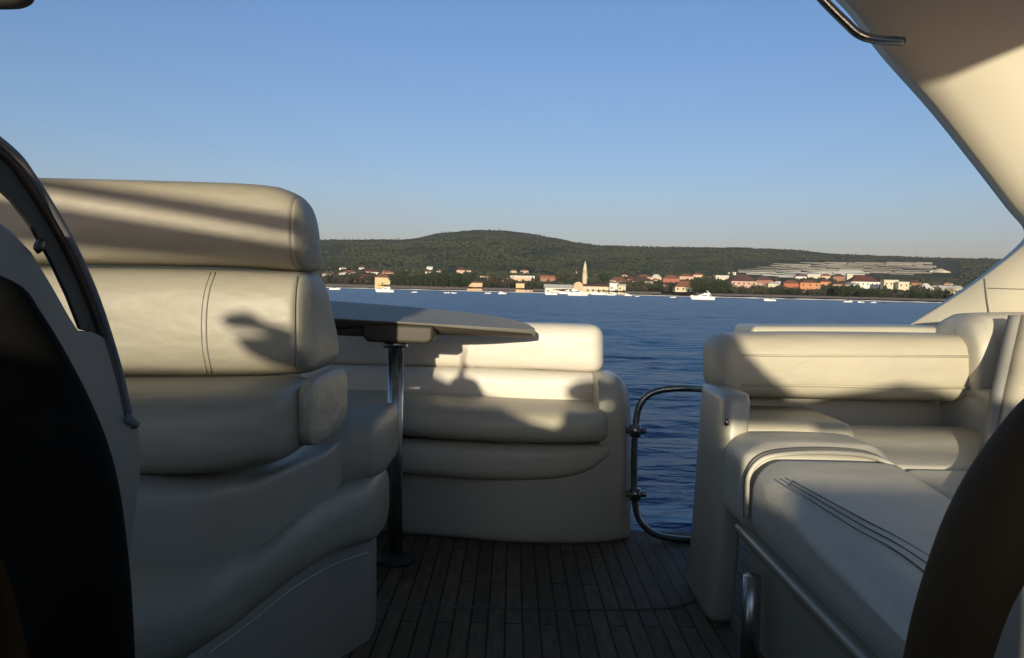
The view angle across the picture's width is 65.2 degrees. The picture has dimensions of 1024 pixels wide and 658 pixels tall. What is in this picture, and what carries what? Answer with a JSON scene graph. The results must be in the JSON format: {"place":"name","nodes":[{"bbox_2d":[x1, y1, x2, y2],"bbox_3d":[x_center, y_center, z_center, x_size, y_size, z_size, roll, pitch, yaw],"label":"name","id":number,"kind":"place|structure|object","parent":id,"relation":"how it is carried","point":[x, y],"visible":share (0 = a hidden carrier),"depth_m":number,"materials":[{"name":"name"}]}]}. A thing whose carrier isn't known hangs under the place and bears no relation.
{"place":"outdoors","nodes":[
{"label":"outdoors","id":0,"kind":"place"},
{"bbox_2d":[0,0,34,9],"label":"hardtop","id":1,"kind":"object","parent":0,"point":[11,4],"visible":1,"depth_m":1.49,"materials":[{"name":"metal"}]},
{"bbox_2d":[0,276,134,657],"bbox_3d":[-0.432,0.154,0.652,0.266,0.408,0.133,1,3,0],"label":"black chair","id":2,"kind":"object","parent":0,"point":[65,585],"visible":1,"depth_m":0.60,"materials":[{"name":"leather"}]},
{"bbox_2d":[0,136,140,559],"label":"side moulding","id":3,"kind":"object","parent":2,"relation":"attached to","point":[90,349],"visible":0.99,"depth_m":0.79,"materials":[{"name":"grey plastic"}]},
{"bbox_2d":[0,0,1023,300],"label":"sky","id":4,"kind":"structure","parent":0,"point":[764,124],"materials":[{"name":"blue"}]},
{"bbox_2d":[40,230,1000,298],"bbox_3d":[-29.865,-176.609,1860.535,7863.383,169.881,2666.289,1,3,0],"label":"hills","id":5,"kind":"structure","parent":0,"point":[952,267],"depth_m":1653.64,"materials":[{"name":"green plant"}]},
{"bbox_2d":[325,274,332,281],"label":"dense tree","id":6,"kind":"object","parent":5,"relation":"on","point":[328,277],"visible":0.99,"depth_m":823.03,"materials":[{"name":"green plant"}]},
{"bbox_2d":[375,274,389,288],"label":"house","id":7,"kind":"structure","parent":5,"relation":"on","point":[382,281],"depth_m":767.95,"materials":[{"name":"paint"}]},
{"bbox_2d":[388,272,398,286],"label":"dense tree","id":8,"kind":"object","parent":5,"relation":"on","point":[392,275],"visible":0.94,"depth_m":746.71,"materials":[{"name":"green plant"}]},
{"bbox_2d":[395,275,406,286],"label":"dense tree","id":9,"kind":"object","parent":5,"relation":"on","point":[401,280],"visible":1,"depth_m":745.22,"materials":[{"name":"green plant"}]},
{"bbox_2d":[394,269,411,276],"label":"dense tree","id":10,"kind":"object","parent":5,"relation":"on","point":[406,273],"visible":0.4,"depth_m":802.00,"materials":[{"name":"green plant"}]},
{"bbox_2d":[406,274,416,286],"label":"dense tree","id":11,"kind":"object","parent":5,"relation":"on","point":[410,279],"visible":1,"depth_m":737.62,"materials":[{"name":"green plant"}]},
{"bbox_2d":[412,273,424,286],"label":"dense tree","id":12,"kind":"object","parent":5,"relation":"on","point":[419,277],"visible":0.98,"depth_m":734.86,"materials":[{"name":"green plant"}]},
{"bbox_2d":[423,272,435,286],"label":"dense tree","id":13,"kind":"object","parent":5,"relation":"on","point":[427,281],"visible":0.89,"depth_m":729.88,"materials":[{"name":"green plant"}]},
{"bbox_2d":[425,271,435,287],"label":"dense tree","id":14,"kind":"object","parent":5,"relation":"on","point":[430,277],"visible":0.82,"depth_m":730.46,"materials":[{"name":"green plant"}]},
{"bbox_2d":[434,271,450,287],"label":"dense tree","id":15,"kind":"object","parent":5,"relation":"on","point":[442,277],"visible":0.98,"depth_m":717.38,"materials":[{"name":"green plant"}]},
{"bbox_2d":[448,272,461,287],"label":"dense tree","id":16,"kind":"object","parent":5,"relation":"on","point":[454,278],"visible":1,"depth_m":710.75,"materials":[{"name":"green plant"}]},
{"bbox_2d":[461,277,470,287],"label":"dense tree","id":17,"kind":"object","parent":5,"relation":"on","point":[465,280],"visible":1,"depth_m":711.04,"materials":[{"name":"green plant"}]},
{"bbox_2d":[467,281,482,290],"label":"house","id":18,"kind":"structure","parent":5,"relation":"on","point":[475,286],"depth_m":717.32,"materials":[{"name":"beige paint"}]},
{"bbox_2d":[491,276,501,286],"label":"dense tree","id":19,"kind":"object","parent":5,"relation":"on","point":[499,279],"visible":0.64,"depth_m":734.25,"materials":[{"name":"green plant"}]},
{"bbox_2d":[516,282,524,291],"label":"house","id":20,"kind":"structure","parent":5,"relation":"on","point":[519,286],"depth_m":696.22,"materials":[{"name":"yellow paint"}]},
{"bbox_2d":[510,275,534,280],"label":"house","id":21,"kind":"structure","parent":5,"relation":"on","point":[520,278],"depth_m":833.85,"materials":[{"name":"paint"}]},
{"bbox_2d":[540,275,554,281],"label":"house","id":22,"kind":"structure","parent":5,"relation":"on","point":[543,278],"depth_m":822.07,"materials":[{"name":"brick"}]},
{"bbox_2d":[543,284,572,292],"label":"house","id":23,"kind":"structure","parent":5,"relation":"on","point":[556,288],"depth_m":676.09,"materials":[{"name":"paint"}]},
{"bbox_2d":[558,271,570,280],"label":"dense tree","id":24,"kind":"object","parent":5,"relation":"on","point":[564,277],"visible":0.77,"depth_m":884.55,"materials":[{"name":"green plant"}]},
{"bbox_2d":[567,272,580,281],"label":"olive tree","id":25,"kind":"object","parent":5,"relation":"on","point":[574,277],"visible":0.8,"depth_m":881.40,"materials":[{"name":"green plant"}]},
{"bbox_2d":[582,261,586,283],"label":"minaret","id":26,"kind":"object","parent":5,"relation":"on","point":[584,277],"visible":0.83,"depth_m":662.20,"materials":[{"name":"stone"}]},
{"bbox_2d":[573,282,608,293],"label":"church","id":27,"kind":"structure","parent":5,"relation":"on","point":[581,287],"depth_m":651.24,"materials":[{"name":"beige paint"}]},
{"bbox_2d":[589,274,600,281],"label":"olive tree","id":28,"kind":"object","parent":5,"relation":"on","point":[595,278],"visible":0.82,"depth_m":883.26,"materials":[{"name":"green plant"}]},
{"bbox_2d":[598,272,610,281],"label":"dense tree","id":29,"kind":"object","parent":5,"relation":"on","point":[605,277],"visible":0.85,"depth_m":895.68,"materials":[{"name":"green plant"}]},
{"bbox_2d":[609,283,618,293],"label":"house","id":30,"kind":"structure","parent":5,"relation":"on","point":[613,288],"depth_m":648.65,"materials":[{"name":"paint"}]},
{"bbox_2d":[608,277,625,281],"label":"house","id":31,"kind":"structure","parent":5,"relation":"on","point":[614,279],"depth_m":868.80,"materials":[{"name":"tile"}]},
{"bbox_2d":[617,284,625,293],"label":"house","id":32,"kind":"structure","parent":5,"relation":"on","point":[621,288],"depth_m":643.19,"materials":[{"name":"paint"}]},
{"bbox_2d":[630,280,645,291],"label":"olive tree","id":33,"kind":"object","parent":5,"relation":"on","point":[639,284],"visible":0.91,"depth_m":640.21,"materials":[{"name":"green plant"}]},
{"bbox_2d":[632,276,653,286],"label":"house","id":34,"kind":"structure","parent":5,"relation":"on","point":[646,279],"depth_m":774.59,"materials":[{"name":"brown tile"}]},
{"bbox_2d":[312,229,999,299],"bbox_3d":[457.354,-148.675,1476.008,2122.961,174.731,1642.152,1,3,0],"label":"woodland","id":35,"kind":"object","parent":5,"relation":"on","point":[412,262],"visible":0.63,"depth_m":1543.23,"materials":[{"name":"green plant"}]},
{"bbox_2d":[661,275,679,282],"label":"house","id":36,"kind":"structure","parent":5,"relation":"on","point":[670,278],"depth_m":864.92,"materials":[{"name":"tile"}]},
{"bbox_2d":[673,281,695,294],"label":"house","id":37,"kind":"structure","parent":5,"relation":"on","point":[679,287],"depth_m":637.10,"materials":[{"name":"tile"}]},
{"bbox_2d":[678,274,693,279],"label":"house","id":38,"kind":"structure","parent":5,"relation":"on","point":[685,276],"depth_m":970.63,"materials":[{"name":"paint"}]},
{"bbox_2d":[688,279,702,293],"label":"dense tree","id":39,"kind":"object","parent":5,"relation":"on","point":[695,287],"visible":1,"depth_m":610.08,"materials":[{"name":"green plant"}]},
{"bbox_2d":[693,280,705,293],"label":"dense tree","id":40,"kind":"object","parent":5,"relation":"on","point":[702,288],"visible":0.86,"depth_m":611.54,"materials":[{"name":"green plant"}]},
{"bbox_2d":[706,279,719,294],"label":"dense tree","id":41,"kind":"object","parent":5,"relation":"on","point":[714,283],"visible":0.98,"depth_m":612.30,"materials":[{"name":"green plant"}]},
{"bbox_2d":[714,275,728,279],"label":"house","id":42,"kind":"structure","parent":5,"relation":"on","point":[723,277],"depth_m":1005.27,"materials":[{"name":"paint"}]},
{"bbox_2d":[721,282,729,292],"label":"dense tree","id":43,"kind":"object","parent":5,"relation":"on","point":[725,285],"visible":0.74,"depth_m":624.97,"materials":[{"name":"green plant"}]},
{"bbox_2d":[728,274,756,287],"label":"house","id":44,"kind":"structure","parent":5,"relation":"on","point":[748,281],"depth_m":708.25,"materials":[{"name":"pink paint"}]},
{"bbox_2d":[754,285,762,292],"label":"olive tree","id":45,"kind":"object","parent":5,"relation":"on","point":[757,289],"visible":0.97,"depth_m":618.45,"materials":[{"name":"green plant"}]},
{"bbox_2d":[754,276,772,285],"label":"house","id":46,"kind":"structure","parent":5,"relation":"on","point":[763,280],"depth_m":836.00,"materials":[{"name":"paint"}]},
{"bbox_2d":[765,282,780,287],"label":"house","id":47,"kind":"structure","parent":5,"relation":"on","point":[773,284],"depth_m":740.22,"materials":[{"name":"paint"}]},
{"bbox_2d":[769,265,807,266],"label":"greenhouse","id":48,"kind":"object","parent":5,"relation":"on","point":[789,265],"visible":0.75,"depth_m":1551.90,"materials":[{"name":"grey plastic"}]},
{"bbox_2d":[780,280,798,288],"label":"house","id":49,"kind":"structure","parent":5,"relation":"on","point":[790,283],"depth_m":712.74,"materials":[{"name":"paint"}]},
{"bbox_2d":[771,263,810,265],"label":"greenhouse","id":50,"kind":"object","parent":5,"relation":"on","point":[793,264],"visible":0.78,"depth_m":1608.69,"materials":[{"name":"grey plastic"}]},
{"bbox_2d":[776,268,814,269],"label":"greenhouse","id":51,"kind":"object","parent":5,"relation":"on","point":[795,269],"visible":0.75,"depth_m":1453.06,"materials":[{"name":"plastic"}]},
{"bbox_2d":[787,266,825,268],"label":"greenhouse","id":52,"kind":"object","parent":5,"relation":"on","point":[806,267],"visible":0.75,"depth_m":1527.69,"materials":[{"name":"grey plastic"}]},
{"bbox_2d":[798,280,819,291],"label":"house","id":53,"kind":"structure","parent":5,"relation":"on","point":[808,284],"depth_m":708.52,"materials":[{"name":"paint"}]},
{"bbox_2d":[805,274,820,278],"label":"house","id":54,"kind":"structure","parent":5,"relation":"on","point":[816,276],"depth_m":1155.10,"materials":[{"name":"paint"}]},
{"bbox_2d":[804,270,837,271],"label":"greenhouse","id":55,"kind":"object","parent":5,"relation":"on","point":[822,270],"visible":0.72,"depth_m":1448.09,"materials":[{"name":"plastic"}]},
{"bbox_2d":[818,279,830,285],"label":"house","id":56,"kind":"structure","parent":5,"relation":"on","point":[826,282],"depth_m":902.18,"materials":[{"name":"orange paint"}]},
{"bbox_2d":[811,265,845,266],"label":"greenhouse","id":57,"kind":"object","parent":5,"relation":"on","point":[829,265],"visible":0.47,"depth_m":1635.22,"materials":[{"name":"grey plastic"}]},
{"bbox_2d":[810,263,847,265],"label":"greenhouse","id":58,"kind":"object","parent":5,"relation":"on","point":[830,264],"visible":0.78,"depth_m":1699.22,"materials":[{"name":"grey plastic"}]},
{"bbox_2d":[828,283,836,295],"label":"dense tree","id":59,"kind":"object","parent":5,"relation":"on","point":[831,289],"visible":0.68,"depth_m":606.46,"materials":[{"name":"green plant"}]},
{"bbox_2d":[830,274,844,281],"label":"house","id":60,"kind":"structure","parent":5,"relation":"on","point":[838,277],"depth_m":1108.78,"materials":[{"name":"brick"}]},
{"bbox_2d":[828,282,847,287],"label":"house","id":61,"kind":"structure","parent":5,"relation":"on","point":[838,283],"depth_m":808.47,"materials":[{"name":"red tile"}]},
{"bbox_2d":[832,285,845,296],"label":"dense tree","id":62,"kind":"object","parent":5,"relation":"on","point":[835,288],"visible":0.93,"depth_m":594.07,"materials":[{"name":"green plant"}]},
{"bbox_2d":[825,262,855,263],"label":"greenhouse","id":63,"kind":"object","parent":5,"relation":"on","point":[840,262],"visible":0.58,"depth_m":1782.27,"materials":[{"name":"grey plastic"}]},
{"bbox_2d":[837,284,847,297],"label":"dense tree","id":64,"kind":"object","parent":5,"relation":"on","point":[844,288],"visible":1,"depth_m":591.17,"materials":[{"name":"green plant"}]},
{"bbox_2d":[824,266,863,268],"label":"greenhouse","id":65,"kind":"object","parent":5,"relation":"on","point":[845,267],"visible":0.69,"depth_m":1614.37,"materials":[{"name":"plastic"}]},
{"bbox_2d":[832,273,864,274],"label":"greenhouse","id":66,"kind":"object","parent":5,"relation":"on","point":[849,273],"visible":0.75,"depth_m":1387.56,"materials":[{"name":"white plastic"}]},
{"bbox_2d":[846,286,854,297],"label":"dense tree","id":67,"kind":"object","parent":5,"relation":"on","point":[850,291],"visible":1,"depth_m":589.01,"materials":[{"name":"green plant"}]},
{"bbox_2d":[838,270,862,271],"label":"greenhouse","id":68,"kind":"object","parent":5,"relation":"on","point":[851,270],"visible":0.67,"depth_m":1504.61,"materials":[{"name":"white plastic"}]},
{"bbox_2d":[832,271,869,273],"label":"greenhouse","id":69,"kind":"object","parent":5,"relation":"on","point":[848,272],"visible":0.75,"depth_m":1446.71,"materials":[{"name":"white plastic"}]},
{"bbox_2d":[838,268,870,269],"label":"greenhouse","id":70,"kind":"object","parent":5,"relation":"on","point":[852,269],"visible":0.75,"depth_m":1566.82,"materials":[{"name":"grey plastic"}]},
{"bbox_2d":[844,265,876,266],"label":"greenhouse","id":71,"kind":"object","parent":5,"relation":"on","point":[859,265],"visible":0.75,"depth_m":1688.57,"materials":[{"name":"plastic"}]},
{"bbox_2d":[844,275,878,288],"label":"house","id":72,"kind":"structure","parent":5,"relation":"on","point":[866,281],"depth_m":799.82,"materials":[{"name":"white paint"}]},
{"bbox_2d":[846,263,885,264],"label":"greenhouse","id":73,"kind":"object","parent":5,"relation":"on","point":[863,264],"visible":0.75,"depth_m":1753.26,"materials":[{"name":"plastic"}]},
{"bbox_2d":[863,288,875,297],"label":"dense tree","id":74,"kind":"object","parent":5,"relation":"on","point":[869,293],"visible":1,"depth_m":576.32,"materials":[{"name":"green plant"}]},
{"bbox_2d":[856,262,886,263],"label":"greenhouse","id":75,"kind":"object","parent":5,"relation":"on","point":[871,262],"visible":0.58,"depth_m":1838.09,"materials":[{"name":"plastic"}]},
{"bbox_2d":[863,270,899,271],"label":"greenhouse","id":76,"kind":"object","parent":5,"relation":"on","point":[882,270],"visible":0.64,"depth_m":1536.43,"materials":[{"name":"plastic"}]},
{"bbox_2d":[862,266,900,267],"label":"greenhouse","id":77,"kind":"object","parent":5,"relation":"on","point":[880,267],"visible":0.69,"depth_m":1654.37,"materials":[{"name":"plastic"}]},
{"bbox_2d":[880,280,898,288],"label":"house","id":78,"kind":"structure","parent":5,"relation":"on","point":[890,284],"depth_m":762.87,"materials":[{"name":"paint"}]},
{"bbox_2d":[875,265,913,266],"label":"greenhouse","id":79,"kind":"object","parent":5,"relation":"on","point":[895,265],"visible":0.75,"depth_m":1730.37,"materials":[{"name":"plastic"}]},
{"bbox_2d":[895,282,909,290],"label":"house","id":80,"kind":"structure","parent":5,"relation":"on","point":[904,286],"depth_m":751.50,"materials":[{"name":"paint"}]},
{"bbox_2d":[887,262,917,263],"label":"greenhouse","id":81,"kind":"object","parent":5,"relation":"on","point":[904,262],"visible":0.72,"depth_m":1901.18,"materials":[{"name":"grey plastic"}]},
{"bbox_2d":[884,263,923,265],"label":"greenhouse","id":82,"kind":"object","parent":5,"relation":"on","point":[901,264],"visible":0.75,"depth_m":1814.54,"materials":[{"name":"grey plastic"}]},
{"bbox_2d":[905,288,915,296],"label":"dense tree","id":83,"kind":"object","parent":5,"relation":"on","point":[913,293],"visible":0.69,"depth_m":602.22,"materials":[{"name":"green plant"}]},
{"bbox_2d":[892,271,931,272],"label":"greenhouse","id":84,"kind":"object","parent":5,"relation":"on","point":[909,272],"visible":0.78,"depth_m":1511.71,"materials":[{"name":"grey plastic"}]},
{"bbox_2d":[909,280,921,285],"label":"house","id":85,"kind":"structure","parent":5,"relation":"on","point":[914,282],"depth_m":955.36,"materials":[{"name":"paint"}]},
{"bbox_2d":[915,290,926,298],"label":"dense tree","id":86,"kind":"object","parent":5,"relation":"on","point":[920,294],"visible":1,"depth_m":558.30,"materials":[{"name":"green plant"}]},
{"bbox_2d":[912,265,936,267],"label":"greenhouse","id":87,"kind":"object","parent":5,"relation":"on","point":[924,266],"visible":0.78,"depth_m":1766.55,"materials":[{"name":"grey plastic"}]},
{"bbox_2d":[932,289,944,298],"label":"dense tree","id":88,"kind":"object","parent":5,"relation":"on","point":[938,293],"visible":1,"depth_m":560.77,"materials":[{"name":"green plant"}]},
{"bbox_2d":[929,269,950,272],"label":"earth mound","id":89,"kind":"object","parent":5,"relation":"on","point":[940,271],"visible":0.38,"depth_m":1544.00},
{"bbox_2d":[935,285,962,293],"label":"house","id":90,"kind":"structure","parent":5,"relation":"on","point":[946,287],"depth_m":688.43,"materials":[{"name":"paint"}]},
{"bbox_2d":[326,287,941,302],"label":"shore path","id":91,"kind":"structure","parent":0,"point":[664,295],"depth_m":609.53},
{"bbox_2d":[326,286,942,531],"bbox_3d":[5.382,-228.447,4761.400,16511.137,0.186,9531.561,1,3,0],"label":"sea","id":92,"kind":"structure","parent":0,"point":[650,342],"depth_m":42.81,"materials":[{"name":"liquid"}]},
{"bbox_2d":[375,285,393,291],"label":"motor yacht","id":93,"kind":"object","parent":92,"relation":"on","point":[386,289],"visible":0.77,"depth_m":265.24,"materials":[{"name":"white plastic"}]},
{"bbox_2d":[567,287,588,295],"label":"motor yacht","id":94,"kind":"object","parent":92,"relation":"on","point":[576,293],"visible":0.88,"depth_m":341.76,"materials":[{"name":"white plastic"}]},
{"bbox_2d":[590,291,606,294],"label":"motorboat","id":95,"kind":"object","parent":92,"relation":"on","point":[597,293],"visible":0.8,"depth_m":516.22,"materials":[{"name":"white plastic"}]},
{"bbox_2d":[691,291,714,299],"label":"motor yacht","id":96,"kind":"object","parent":92,"relation":"on","point":[704,296],"visible":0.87,"depth_m":266.24,"materials":[{"name":"white plastic"}]},
{"bbox_3d":[-0.036,1.522,-0.077,3.900,1.205,6.500,1,3,0],"label":"boat hull","id":97,"kind":"object","parent":92,"relation":"on","visible":0},
{"bbox_2d":[342,531,763,657],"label":"cockpit floor","id":98,"kind":"structure","parent":97,"relation":"on","point":[639,569],"depth_m":2.37,"materials":[{"name":"brown wood"}]},
{"bbox_2d":[0,178,388,657],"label":"helm sofa","id":99,"kind":"object","parent":98,"relation":"on","point":[259,523],"visible":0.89,"depth_m":1.69,"materials":[{"name":"leather"}]},
{"bbox_2d":[321,403,398,480],"bbox_3d":[-0.875,0.492,2.489,1.272,0.577,0.615,3,3,26],"label":"aft seat pad","id":100,"kind":"object","parent":99,"relation":"on","point":[367,435],"visible":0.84,"depth_m":2.09,"materials":[{"name":"leather"}]},
{"bbox_2d":[330,301,534,567],"bbox_3d":[-0.412,0.342,2.792,0.978,0.872,0.539,1,3,0],"label":"cockpit table","id":101,"kind":"object","parent":98,"relation":"on","point":[395,330],"visible":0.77,"depth_m":2.65,"materials":[{"name":"laminate"}]},
{"bbox_2d":[283,322,630,543],"bbox_3d":[-0.700,0.508,3.109,2.324,1.092,0.639,1,3,0],"label":"aft bench","id":102,"kind":"object","parent":98,"relation":"on","point":[516,439],"visible":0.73,"depth_m":2.93,"materials":[{"name":"leather"}]},
{"bbox_2d":[626,385,750,542],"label":"stern gate","id":103,"kind":"structure","parent":98,"relation":"on","point":[635,430],"depth_m":2.94,"materials":[{"name":"metal"}]},
{"bbox_2d":[688,312,1023,657],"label":"side lounge","id":104,"kind":"object","parent":98,"relation":"on","point":[834,462],"visible":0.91,"depth_m":2.18,"materials":[{"name":"beige leather"}]},
{"bbox_2d":[817,0,1023,324],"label":"radar arch","id":105,"kind":"structure","parent":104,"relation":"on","point":[957,66],"depth_m":2.32,"materials":[{"name":"grey plastic"}]},
{"bbox_2d":[978,314,1023,452],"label":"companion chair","id":106,"kind":"object","parent":104,"relation":"on","point":[1006,397],"visible":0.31,"depth_m":2.28,"materials":[{"name":"beige leather"}]},
{"bbox_2d":[903,398,1023,657],"bbox_3d":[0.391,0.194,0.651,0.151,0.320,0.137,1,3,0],"label":"brown chair","id":107,"kind":"object","parent":98,"relation":"on","point":[969,602],"visible":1,"depth_m":0.61,"materials":[{"name":"leather"}]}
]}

